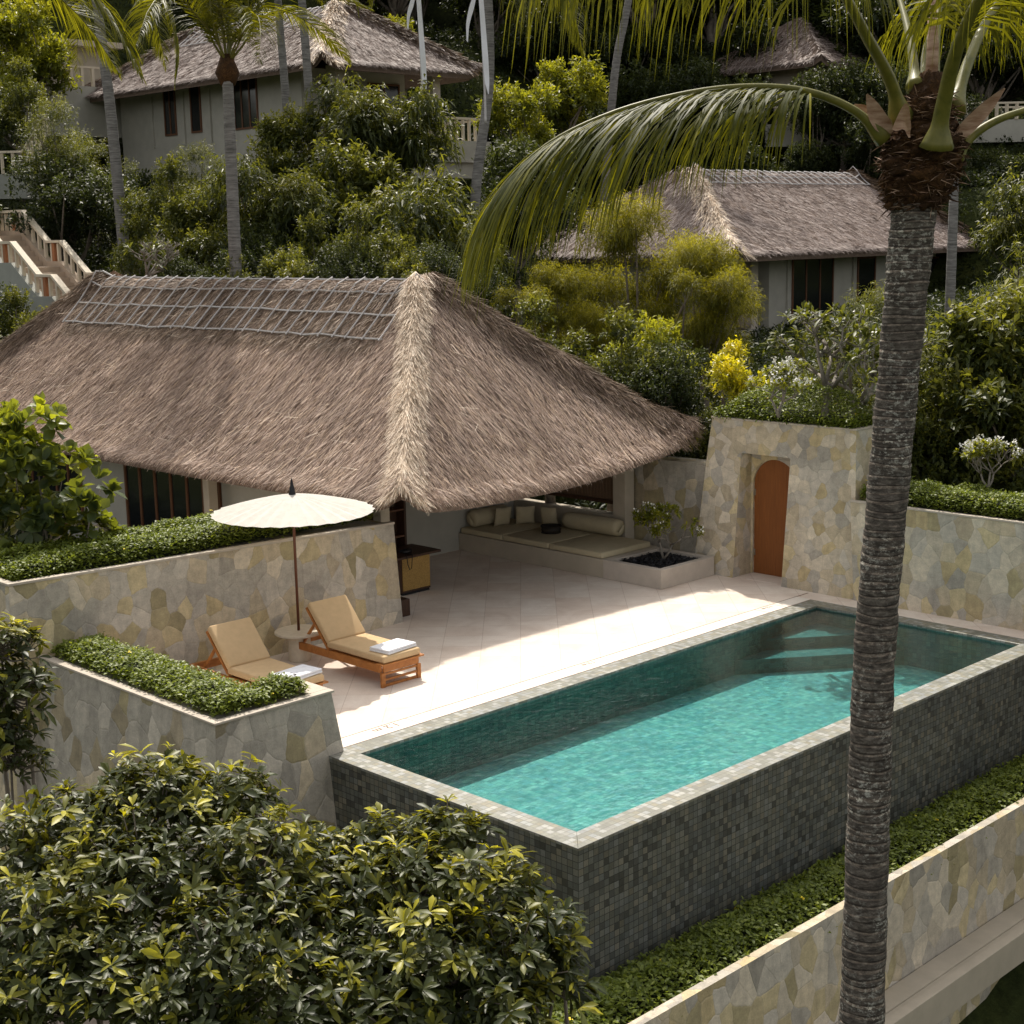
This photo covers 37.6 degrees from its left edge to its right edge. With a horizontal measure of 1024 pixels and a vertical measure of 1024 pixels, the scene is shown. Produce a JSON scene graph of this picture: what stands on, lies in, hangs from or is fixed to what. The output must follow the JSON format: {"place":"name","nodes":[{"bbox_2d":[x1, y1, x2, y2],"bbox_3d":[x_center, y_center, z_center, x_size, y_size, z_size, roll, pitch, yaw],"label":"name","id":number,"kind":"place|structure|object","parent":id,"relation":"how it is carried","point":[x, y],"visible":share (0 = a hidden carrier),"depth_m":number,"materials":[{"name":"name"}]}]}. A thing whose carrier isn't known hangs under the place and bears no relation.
{"place":"outdoors","nodes":[
{"label":"outdoors","id":0,"kind":"place"},
{"bbox_2d":[0,0,1023,1023],"bbox_3d":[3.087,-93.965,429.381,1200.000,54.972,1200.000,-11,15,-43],"label":"terrain","id":1,"kind":"structure","parent":0,"point":[1002,1002],"depth_m":69.01,"materials":[{"name":"plant"}]},
{"bbox_2d":[0,54,49,201],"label":"leafy tree","id":2,"kind":"object","parent":1,"relation":"on","point":[11,104],"visible":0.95,"depth_m":57.84,"materials":[{"name":"green plant"}]},
{"bbox_2d":[0,612,71,1023],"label":"leafy tree","id":3,"kind":"object","parent":1,"relation":"on","point":[27,685],"visible":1,"depth_m":14.30,"materials":[{"name":"green plant"}]},
{"bbox_2d":[0,0,82,178],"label":"leafy tree","id":4,"kind":"object","parent":1,"relation":"on","point":[20,24],"visible":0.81,"depth_m":61.82,"materials":[{"name":"green plant"}]},
{"bbox_2d":[0,210,103,315],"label":"garden staircase","id":5,"kind":"structure","parent":1,"relation":"on","point":[27,262],"depth_m":45.58,"materials":[{"name":"beige paint"}]},
{"bbox_2d":[0,37,126,152],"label":"hill pavilion","id":6,"kind":"structure","parent":1,"relation":"on","point":[92,115],"depth_m":64.88,"materials":[{"name":"paint"}]},
{"bbox_2d":[6,90,126,253],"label":"feathery tree","id":7,"kind":"object","parent":1,"relation":"on","point":[55,116],"visible":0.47,"depth_m":49.75,"materials":[{"name":"green plant"}]},
{"bbox_2d":[3,141,142,278],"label":"hillside tree","id":8,"kind":"object","parent":1,"relation":"on","point":[69,197],"visible":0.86,"depth_m":48.28,"materials":[{"name":"green plant"}]},
{"bbox_2d":[0,0,146,85],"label":"coconut palm","id":9,"kind":"object","parent":1,"relation":"on","point":[79,19],"visible":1,"depth_m":32.25,"materials":[{"name":"green plant"}]},
{"bbox_2d":[61,0,178,275],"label":"coconut palm","id":10,"kind":"object","parent":1,"relation":"on","point":[113,139],"visible":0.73,"depth_m":46.01,"materials":[{"name":"green plant"}]},
{"bbox_2d":[105,210,203,276],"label":"understory bush","id":11,"kind":"object","parent":1,"relation":"on","point":[125,263],"visible":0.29,"depth_m":42.90,"materials":[{"name":"green plant"}]},
{"bbox_2d":[115,151,227,263],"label":"leafy tree","id":12,"kind":"object","parent":1,"relation":"on","point":[169,173],"visible":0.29,"depth_m":43.58,"materials":[{"name":"green plant"}]},
{"bbox_2d":[0,741,374,1023],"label":"leafy tree","id":13,"kind":"object","parent":1,"relation":"on","point":[117,975],"visible":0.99,"depth_m":12.01,"materials":[{"name":"green plant"}]},
{"bbox_2d":[37,654,343,1021],"bbox_3d":[-4.151,4.810,20.200,2.987,5.432,4.939,-11,15,-43],"label":"parapet planter","id":14,"kind":"object","parent":1,"relation":"on","point":[294,742],"visible":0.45,"depth_m":18.89,"materials":[{"name":"stone"}]},
{"bbox_2d":[49,631,309,717],"bbox_3d":[-4.452,2.014,19.856,1.576,0.397,4.259,-11,15,-43],"label":"hedge","id":15,"kind":"object","parent":14,"relation":"on","point":[206,691],"visible":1,"depth_m":19.08,"materials":[{"name":"green plant"}]},
{"bbox_2d":[0,519,402,944],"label":"planter wall","id":16,"kind":"structure","parent":1,"relation":"on","point":[174,607],"depth_m":22.70,"materials":[{"name":"stone"}]},
{"bbox_2d":[0,390,126,553],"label":"fiddle leaf tree","id":17,"kind":"object","parent":16,"relation":"on","point":[41,506],"visible":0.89,"depth_m":22.25,"materials":[{"name":"green plant"}]},
{"bbox_2d":[0,510,374,581],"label":"hedge","id":18,"kind":"object","parent":16,"relation":"on","point":[177,536],"visible":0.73,"depth_m":22.19,"materials":[{"name":"green plant"}]},
{"bbox_2d":[144,179,262,276],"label":"leafy tree","id":19,"kind":"object","parent":1,"relation":"on","point":[178,217],"visible":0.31,"depth_m":40.66,"materials":[{"name":"green plant"}]},
{"bbox_2d":[157,220,255,276],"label":"understory bush","id":20,"kind":"object","parent":1,"relation":"on","point":[207,253],"visible":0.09,"depth_m":39.71,"materials":[{"name":"green plant"}]},
{"bbox_2d":[122,0,373,277],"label":"coconut palm","id":21,"kind":"object","parent":1,"relation":"on","point":[227,72],"visible":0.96,"depth_m":36.83,"materials":[{"name":"green plant"}]},
{"bbox_2d":[208,219,305,277],"bbox_3d":[-6.651,-5.106,39.011,2.861,5.128,3.110,-2,11,-2],"label":"understory bush","id":22,"kind":"object","parent":1,"relation":"on","point":[257,248],"visible":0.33,"depth_m":38.87,"materials":[{"name":"green plant"}]},
{"bbox_2d":[190,152,346,267],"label":"leafy tree","id":23,"kind":"object","parent":1,"relation":"on","point":[281,204],"visible":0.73,"depth_m":40.02,"materials":[{"name":"green plant"}]},
{"bbox_2d":[251,242,317,280],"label":"understory bush","id":24,"kind":"object","parent":1,"relation":"on","point":[295,265],"visible":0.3,"depth_m":36.48,"materials":[{"name":"green plant"}]},
{"bbox_2d":[84,0,490,190],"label":"thatched villa","id":25,"kind":"object","parent":1,"relation":"on","point":[160,116],"visible":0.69,"depth_m":58.97,"materials":[{"name":"paint"}]},
{"bbox_2d":[233,78,258,129],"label":"window","id":26,"kind":"structure","parent":25,"relation":"in","point":[245,91],"depth_m":58.86,"materials":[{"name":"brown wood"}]},
{"bbox_2d":[257,209,340,281],"bbox_3d":[-4.958,-5.446,39.641,3.492,4.972,2.780,-8,13,-33],"label":"understory bush","id":27,"kind":"object","parent":1,"relation":"on","point":[312,228],"visible":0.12,"depth_m":38.69,"materials":[{"name":"green plant"}]},
{"bbox_2d":[237,97,368,266],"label":"leafy tree","id":28,"kind":"object","parent":1,"relation":"on","point":[280,135],"visible":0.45,"depth_m":45.64,"materials":[{"name":"green plant"}]},
{"bbox_2d":[304,235,386,280],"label":"understory bush","id":29,"kind":"object","parent":1,"relation":"on","point":[353,265],"visible":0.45,"depth_m":36.85,"materials":[{"name":"green plant"}]},
{"bbox_2d":[290,128,416,270],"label":"leafy tree","id":30,"kind":"object","parent":1,"relation":"on","point":[350,178],"visible":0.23,"depth_m":42.22,"materials":[{"name":"green plant"}]},
{"bbox_2d":[324,198,436,277],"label":"leafy tree","id":31,"kind":"object","parent":1,"relation":"on","point":[353,216],"visible":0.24,"depth_m":37.81,"materials":[{"name":"green plant"}]},
{"bbox_2d":[300,63,466,193],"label":"leafy tree","id":32,"kind":"object","parent":1,"relation":"on","point":[409,140],"visible":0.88,"depth_m":45.03,"materials":[{"name":"green plant"}]},
{"bbox_2d":[320,148,515,289],"bbox_3d":[-2.507,-6.378,41.341,5.031,7.209,5.676,-6,12,-24],"label":"leafy tree","id":33,"kind":"object","parent":1,"relation":"on","point":[426,208],"visible":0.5,"depth_m":39.91,"materials":[{"name":"green plant"}]},
{"bbox_2d":[259,794,607,1023],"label":"leafy tree","id":34,"kind":"object","parent":1,"relation":"on","point":[420,984],"visible":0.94,"depth_m":12.32,"materials":[{"name":"green plant"}]},
{"bbox_2d":[406,235,507,303],"bbox_3d":[-1.335,-4.559,36.331,2.571,4.239,2.365,-1,10,-1],"label":"round bush","id":35,"kind":"object","parent":1,"relation":"on","point":[441,260],"visible":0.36,"depth_m":35.83,"materials":[{"name":"green plant"}]},
{"bbox_2d":[0,0,1023,546],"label":"undergrowth","id":36,"kind":"object","parent":1,"relation":"on","point":[936,302],"visible":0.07,"depth_m":60.19,"materials":[{"name":"green plant"}]},
{"bbox_2d":[470,76,576,163],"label":"leafy tree","id":37,"kind":"object","parent":1,"relation":"on","point":[522,107],"visible":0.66,"depth_m":55.66,"materials":[{"name":"green plant"}]},
{"bbox_2d":[470,0,588,222],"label":"coconut palm","id":38,"kind":"object","parent":1,"relation":"on","point":[478,163],"visible":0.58,"depth_m":43.87,"materials":[{"name":"grey plant"}]},
{"bbox_2d":[480,127,593,329],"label":"leafy tree","id":39,"kind":"object","parent":1,"relation":"on","point":[519,153],"visible":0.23,"depth_m":50.13,"materials":[{"name":"green plant"}]},
{"bbox_2d":[486,258,616,361],"bbox_3d":[1.176,-4.103,37.269,2.994,4.405,2.769,-9,13,-36],"label":"bamboo bush","id":40,"kind":"object","parent":1,"relation":"on","point":[592,321],"visible":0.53,"depth_m":36.95,"materials":[{"name":"green plant"}]},
{"bbox_2d":[480,0,629,84],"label":"hillside tree","id":41,"kind":"object","parent":1,"relation":"on","point":[552,52],"visible":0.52,"depth_m":72.14,"materials":[{"name":"green plant"}]},
{"bbox_2d":[511,288,622,502],"bbox_3d":[1.009,-2.329,31.395,3.274,4.662,2.607,6,13,33],"label":"leafy tree","id":42,"kind":"object","parent":1,"relation":"on","point":[580,344],"visible":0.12,"depth_m":30.85,"materials":[{"name":"green plant"}]},
{"bbox_2d":[532,50,608,213],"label":"leafy tree","id":43,"kind":"object","parent":1,"relation":"on","point":[585,82],"visible":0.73,"depth_m":61.57,"materials":[{"name":"green plant"}]},
{"bbox_2d":[555,105,666,213],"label":"hillside tree","id":44,"kind":"object","parent":1,"relation":"on","point":[590,112],"visible":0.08,"depth_m":65.01,"materials":[{"name":"green plant"}]},
{"bbox_2d":[560,303,674,510],"bbox_3d":[1.790,-1.820,30.798,3.405,4.848,2.711,2,11,16],"label":"leafy tree","id":45,"kind":"object","parent":1,"relation":"on","point":[620,327],"visible":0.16,"depth_m":30.50,"materials":[{"name":"green plant"}]},
{"bbox_2d":[549,14,696,90],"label":"hillside tree","id":46,"kind":"object","parent":1,"relation":"on","point":[627,50],"visible":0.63,"depth_m":70.70,"materials":[{"name":"green plant"}]},
{"bbox_2d":[543,184,739,373],"bbox_3d":[3.149,-4.448,38.850,5.296,7.793,4.898,-2,11,-3],"label":"bamboo bush","id":47,"kind":"object","parent":1,"relation":"on","point":[626,236],"visible":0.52,"depth_m":38.11,"materials":[{"name":"green plant"}]},
{"bbox_2d":[599,0,690,207],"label":"coconut palm","id":48,"kind":"object","parent":1,"relation":"on","point":[613,86],"visible":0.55,"depth_m":59.89,"materials":[{"name":"grey plant"}]},
{"bbox_2d":[272,798,1023,1023],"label":"planter wall","id":49,"kind":"structure","parent":1,"relation":"on","point":[793,976],"depth_m":18.72,"materials":[{"name":"stone"}]},
{"bbox_2d":[347,754,1023,1023],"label":"hedge","id":50,"kind":"object","parent":49,"relation":"on","point":[672,969],"visible":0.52,"depth_m":17.62,"materials":[{"name":"green plant"}]},
{"bbox_2d":[585,55,720,185],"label":"hillside tree","id":51,"kind":"object","parent":1,"relation":"on","point":[635,91],"visible":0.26,"depth_m":67.84,"materials":[{"name":"green plant"}]},
{"bbox_2d":[597,330,713,457],"bbox_3d":[2.756,-1.500,30.286,2.571,4.239,2.365,-3,11,-10],"label":"leafy tree","id":52,"kind":"object","parent":1,"relation":"on","point":[687,402],"visible":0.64,"depth_m":29.68,"materials":[{"name":"green plant"}]},
{"bbox_2d":[601,310,709,414],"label":"leafy tree","id":53,"kind":"object","parent":1,"relation":"on","point":[661,327],"visible":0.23,"depth_m":31.69,"materials":[{"name":"green plant"}]},
{"bbox_2d":[329,600,1023,988],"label":"swimming pool","id":54,"kind":"structure","parent":1,"relation":"on","point":[639,804],"depth_m":20.37,"materials":[{"name":"liquid"}]},
{"bbox_2d":[671,371,730,459],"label":"leafy tree","id":55,"kind":"object","parent":1,"relation":"on","point":[700,451],"visible":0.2,"depth_m":30.90,"materials":[{"name":"green plant"}]},
{"bbox_2d":[657,232,767,437],"bbox_3d":[4.811,-4.086,36.505,3.408,5.421,3.684,-5,11,-18],"label":"bamboo bush","id":56,"kind":"object","parent":1,"relation":"on","point":[720,306],"visible":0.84,"depth_m":35.81,"materials":[{"name":"green plant"}]},
{"bbox_2d":[663,104,766,173],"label":"hillside tree","id":57,"kind":"object","parent":1,"relation":"on","point":[746,160],"visible":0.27,"depth_m":65.58,"materials":[{"name":"green plant"}]},
{"bbox_2d":[661,0,788,53],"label":"hillside tree","id":58,"kind":"object","parent":1,"relation":"on","point":[710,31],"visible":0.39,"depth_m":75.28,"materials":[{"name":"green plant"}]},
{"bbox_2d":[439,0,1023,1023],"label":"coconut palm","id":59,"kind":"object","parent":1,"relation":"on","point":[921,138],"visible":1,"depth_m":10.15,"materials":[{"name":"green plant"}]},
{"bbox_2d":[705,349,771,406],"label":"yellow shrub","id":60,"kind":"object","parent":1,"relation":"on","point":[731,381],"visible":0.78,"depth_m":28.86,"materials":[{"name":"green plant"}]},
{"bbox_2d":[708,14,790,95],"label":"hillside tree","id":61,"kind":"object","parent":1,"relation":"on","point":[736,43],"visible":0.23,"depth_m":71.81,"materials":[{"name":"green plant"}]},
{"bbox_2d":[531,162,978,343],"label":"thatched villa","id":62,"kind":"object","parent":1,"relation":"on","point":[817,239],"visible":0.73,"depth_m":56.02,"materials":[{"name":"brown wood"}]},
{"bbox_2d":[791,258,833,318],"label":"window","id":63,"kind":"structure","parent":62,"relation":"in","point":[812,279],"depth_m":56.26,"materials":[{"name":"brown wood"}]},
{"bbox_2d":[744,356,815,417],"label":"flowering bush","id":64,"kind":"object","parent":1,"relation":"on","point":[788,372],"visible":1,"depth_m":25.92,"materials":[{"name":"green plant"}]},
{"bbox_2d":[717,17,872,150],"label":"thatched villa","id":65,"kind":"object","parent":1,"relation":"on","point":[811,49],"visible":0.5,"depth_m":71.23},
{"bbox_2d":[777,83,845,153],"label":"hillside tree","id":66,"kind":"object","parent":1,"relation":"on","point":[820,124],"visible":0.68,"depth_m":66.81,"materials":[{"name":"green plant"}]},
{"bbox_2d":[772,303,879,414],"bbox_3d":[6.102,-2.640,27.621,2.684,2.343,2.761,0,11,7],"label":"frangipani tree","id":67,"kind":"object","parent":1,"relation":"on","point":[798,344],"visible":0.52,"depth_m":27.25,"materials":[{"name":"green plant"}]},
{"bbox_2d":[786,54,883,171],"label":"hillside tree","id":68,"kind":"object","parent":1,"relation":"on","point":[839,81],"visible":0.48,"depth_m":66.88,"materials":[{"name":"green plant"}]},
{"bbox_2d":[761,300,946,416],"bbox_3d":[6.484,-2.680,27.243,2.656,2.306,3.999,-5,11,-21],"label":"frangipani tree","id":69,"kind":"object","parent":1,"relation":"on","point":[814,325],"visible":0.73,"depth_m":27.28,"materials":[{"name":"green plant"}]},
{"bbox_2d":[834,118,881,180],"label":"hillside tree","id":70,"kind":"object","parent":1,"relation":"on","point":[863,146],"visible":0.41,"depth_m":64.70,"materials":[{"name":"green plant"}]},
{"bbox_2d":[823,57,908,147],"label":"hillside tree","id":71,"kind":"object","parent":1,"relation":"on","point":[878,93],"visible":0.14,"depth_m":65.74,"materials":[{"name":"green plant"}]},
{"bbox_2d":[800,280,939,413],"bbox_3d":[7.503,-2.396,31.476,3.064,5.003,2.742,2,11,16],"label":"feathery tree","id":72,"kind":"object","parent":1,"relation":"on","point":[878,300],"visible":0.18,"depth_m":30.89,"materials":[{"name":"green plant"}]},
{"bbox_2d":[762,101,1023,149],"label":"balustrade","id":73,"kind":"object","parent":1,"relation":"on","point":[1014,128],"visible":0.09,"depth_m":69.13,"materials":[{"name":"paint"}]},
{"bbox_2d":[789,0,1005,89],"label":"hillside tree","id":74,"kind":"object","parent":1,"relation":"on","point":[855,40],"visible":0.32,"depth_m":70.47,"materials":[{"name":"green plant"}]},
{"bbox_2d":[833,333,1015,491],"bbox_3d":[7.900,-0.643,28.822,3.676,5.835,3.291,-3,11,-9],"label":"feathery tree","id":75,"kind":"object","parent":1,"relation":"on","point":[923,363],"visible":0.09,"depth_m":28.11,"materials":[{"name":"green plant"}]},
{"bbox_2d":[836,898,1023,1023],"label":"ledge walkway","id":76,"kind":"structure","parent":1,"relation":"on","point":[939,988],"depth_m":19.19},
{"bbox_2d":[850,499,1023,630],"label":"planter wall","id":77,"kind":"structure","parent":1,"relation":"on","point":[966,567],"depth_m":24.80,"materials":[{"name":"stone"}]},
{"bbox_2d":[859,476,1023,520],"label":"hedge","id":78,"kind":"object","parent":77,"relation":"on","point":[967,499],"visible":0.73,"depth_m":24.96,"materials":[{"name":"green plant"}]},
{"bbox_2d":[944,179,958,389],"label":"coconut palm","id":79,"kind":"object","parent":1,"relation":"on","point":[950,285],"visible":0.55,"depth_m":39.97,"materials":[{"name":"plant"}]},
{"bbox_2d":[911,327,1023,493],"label":"leafy tree","id":80,"kind":"object","parent":1,"relation":"on","point":[949,469],"visible":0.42,"depth_m":27.65,"materials":[{"name":"green plant"}]},
{"bbox_2d":[916,266,1023,497],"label":"leafy tree","id":81,"kind":"object","parent":1,"relation":"on","point":[963,331],"visible":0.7,"depth_m":27.89,"materials":[{"name":"green plant"}]},
{"bbox_2d":[942,0,1023,101],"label":"hillside tree","id":82,"kind":"object","parent":1,"relation":"on","point":[991,75],"visible":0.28,"depth_m":74.99,"materials":[{"name":"green plant"}]},
{"bbox_2d":[952,434,1023,487],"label":"flowering bush","id":83,"kind":"object","parent":1,"relation":"on","point":[978,448],"visible":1,"depth_m":25.52,"materials":[{"name":"green plant"}]},
{"bbox_2d":[966,162,1023,297],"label":"leafy tree","id":84,"kind":"object","parent":1,"relation":"on","point":[999,233],"visible":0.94,"depth_m":47.52,"materials":[{"name":"green plant"}]},
{"bbox_2d":[215,550,1023,742],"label":"terrace","id":85,"kind":"structure","parent":0,"point":[473,624],"depth_m":25.10,"materials":[{"name":"stone"}]},
{"bbox_2d":[190,617,328,686],"bbox_3d":[-3.651,2.144,21.457,0.810,0.995,2.300,-11,15,-43],"label":"sun lounger","id":86,"kind":"object","parent":85,"relation":"on","point":[240,649],"visible":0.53,"depth_m":21.54,"materials":[{"name":"fabric"}]},
{"bbox_2d":[274,624,318,662],"bbox_3d":[-3.291,2.060,23.298,0.750,0.474,0.750,-11,15,-43],"label":"side table","id":87,"kind":"object","parent":85,"relation":"on","point":[293,635],"visible":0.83,"depth_m":23.16,"materials":[{"name":"stone"}]},
{"bbox_2d":[210,478,374,630],"bbox_3d":[-3.320,0.654,23.037,2.500,2.384,2.500,-11,15,-43],"label":"parasol","id":88,"kind":"object","parent":87,"relation":"on","point":[292,509],"visible":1,"depth_m":22.41,"materials":[{"name":"white fabric"}]},
{"bbox_2d":[0,270,707,616],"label":"thatched villa","id":89,"kind":"object","parent":85,"relation":"on","point":[184,397],"visible":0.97,"depth_m":28.63,"materials":[{"name":"plant"}]},
{"bbox_2d":[123,465,221,528],"bbox_3d":[-6.978,-0.098,30.901,0.048,1.900,3.600,-11,15,-43],"label":"window","id":90,"kind":"structure","parent":89,"relation":"in","point":[151,495],"depth_m":31.19,"materials":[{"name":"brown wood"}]},
{"bbox_2d":[299,595,423,687],"bbox_3d":[-2.391,1.885,22.716,0.810,0.995,2.300,-11,15,-43],"label":"sun lounger","id":91,"kind":"object","parent":85,"relation":"on","point":[342,635],"visible":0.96,"depth_m":22.62,"materials":[{"name":"fabric"}]},
{"bbox_2d":[396,544,440,595],"bbox_3d":[-2.048,1.097,27.613,1.300,0.744,0.820,-11,15,-43],"label":"bar cabinet","id":92,"kind":"object","parent":85,"relation":"on","point":[415,578],"visible":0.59,"depth_m":27.47,"materials":[{"name":"brown wood"}]},
{"bbox_2d":[341,597,809,746],"bbox_3d":[1.115,2.325,22.665,11.344,0.003,0.298,-11,15,-43],"label":"terrace border","id":93,"kind":"object","parent":85,"relation":"on","point":[452,708],"visible":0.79,"depth_m":22.21,"materials":[{"name":"stone"}]},
{"bbox_2d":[459,533,713,589],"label":"daybed platform","id":94,"kind":"structure","parent":85,"relation":"on","point":[650,567],"depth_m":28.56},
{"bbox_2d":[503,527,594,548],"bbox_3d":[0.758,0.492,30.312,1.420,0.113,1.290,-11,15,-43],"label":"seat cushion","id":95,"kind":"object","parent":94,"relation":"on","point":[536,537],"visible":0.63,"depth_m":30.07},
{"bbox_2d":[550,533,649,557],"bbox_3d":[1.713,0.649,29.357,1.420,0.113,1.390,-11,15,-43],"label":"seat cushion","id":96,"kind":"object","parent":94,"relation":"on","point":[596,545],"visible":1,"depth_m":29.14,"materials":[{"name":"fabric"}]},
{"bbox_2d":[562,512,624,535],"bbox_3d":[1.634,0.238,30.313,0.346,0.346,1.500,-11,15,-43],"label":"bolster","id":97,"kind":"object","parent":96,"relation":"on","point":[595,524],"visible":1,"depth_m":30.12,"materials":[{"name":"fabric"}]},
{"bbox_2d":[632,501,704,558],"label":"flowering shrub","id":98,"kind":"object","parent":94,"relation":"on","point":[655,513],"visible":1,"depth_m":28.19,"materials":[{"name":"green plant"}]},
{"bbox_2d":[634,456,705,552],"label":"side wall","id":99,"kind":"structure","parent":85,"relation":"on","point":[677,481],"depth_m":29.45,"materials":[{"name":"stone"}]},
{"bbox_2d":[695,415,872,599],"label":"gate wall","id":100,"kind":"structure","parent":85,"relation":"on","point":[777,497],"depth_m":27.40,"materials":[{"name":"stone"}]},
{"bbox_2d":[754,460,789,576],"bbox_3d":[4.935,0.114,28.062,0.062,2.210,1.000,-11,15,-43],"label":"door","id":101,"kind":"structure","parent":100,"relation":"in","point":[772,478],"depth_m":28.15,"materials":[{"name":"brown wood"}]},
{"bbox_2d":[712,382,872,428],"bbox_3d":[5.224,-1.993,27.598,1.230,0.811,3.274,-11,15,-43],"label":"hedge","id":102,"kind":"object","parent":100,"relation":"on","point":[805,415],"visible":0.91,"depth_m":27.28,"materials":[{"name":"green plant"}]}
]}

